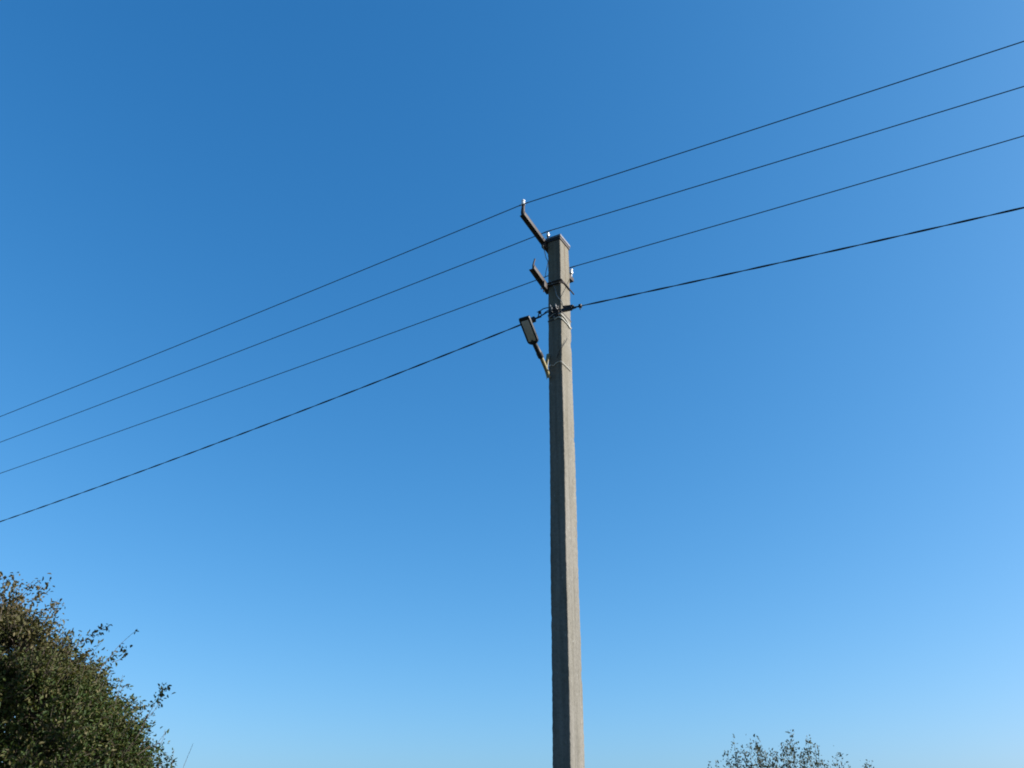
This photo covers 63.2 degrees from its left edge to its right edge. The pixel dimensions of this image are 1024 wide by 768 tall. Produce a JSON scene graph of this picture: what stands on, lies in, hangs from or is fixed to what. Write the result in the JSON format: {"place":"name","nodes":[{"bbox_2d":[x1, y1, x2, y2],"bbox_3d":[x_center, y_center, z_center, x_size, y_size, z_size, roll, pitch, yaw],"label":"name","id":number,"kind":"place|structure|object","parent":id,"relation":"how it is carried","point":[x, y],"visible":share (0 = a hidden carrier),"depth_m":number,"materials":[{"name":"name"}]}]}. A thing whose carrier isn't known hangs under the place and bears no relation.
{"place":"outdoors","nodes":[
{"label":"outdoors","id":0,"kind":"place"},
{"bbox_2d":[0,0,1023,767],"label":"sky","id":1,"kind":"structure","parent":0,"point":[800,483],"materials":[{"name":"blue"}]},
{"bbox_3d":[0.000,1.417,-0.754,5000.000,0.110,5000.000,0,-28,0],"label":"ground","id":2,"kind":"structure","parent":0,"visible":0},
{"bbox_2d":[0,571,191,767],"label":"fruit tree","id":3,"kind":"object","parent":2,"relation":"on","point":[61,706],"visible":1,"depth_m":7.71,"materials":[{"name":"green plant"}]},
{"bbox_2d":[520,199,584,767],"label":"utility pole","id":4,"kind":"object","parent":2,"relation":"on","point":[567,723],"visible":1,"depth_m":7.35,"materials":[{"name":"concrete"}]},
{"bbox_2d":[0,41,1023,416],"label":"overhead wire","id":5,"kind":"object","parent":4,"relation":"attached to","point":[550,195],"visible":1,"depth_m":8.20,"materials":[{"name":"metal"}]},
{"bbox_2d":[0,135,1023,473],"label":"overhead wire","id":6,"kind":"object","parent":4,"relation":"attached to","point":[544,277],"visible":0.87,"depth_m":8.86,"materials":[{"name":"metal"}]},
{"bbox_2d":[1,86,1023,441],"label":"overhead wire","id":7,"kind":"object","parent":4,"relation":"attached to","point":[557,228],"visible":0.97,"depth_m":8.68,"materials":[{"name":"metal"}]},
{"bbox_2d":[519,315,570,377],"bbox_3d":[0.310,-0.308,7.983,0.179,0.450,0.734,-21,-35,34],"label":"street lamp","id":8,"kind":"object","parent":4,"relation":"attached to","point":[529,330],"visible":1,"depth_m":7.87,"materials":[{"name":"grey metal"}]},
{"bbox_2d":[548,304,571,327],"bbox_3d":[0.469,-0.681,8.414,0.156,0.174,0.281,-15,-31,26],"label":"anchor bracket","id":9,"kind":"object","parent":4,"relation":"attached to","point":[551,308],"visible":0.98,"depth_m":8.33,"materials":[{"name":"metal"}]},
{"bbox_2d":[0,207,1023,521],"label":"twisted cable","id":10,"kind":"object","parent":9,"relation":"attached to","point":[564,309],"visible":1,"depth_m":8.21,"materials":[{"name":"black plastic"}]},
{"bbox_2d":[707,729,873,767],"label":"shrub","id":11,"kind":"object","parent":2,"relation":"on","point":[790,761],"visible":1,"depth_m":11.44,"materials":[{"name":"green plant"}]}
]}

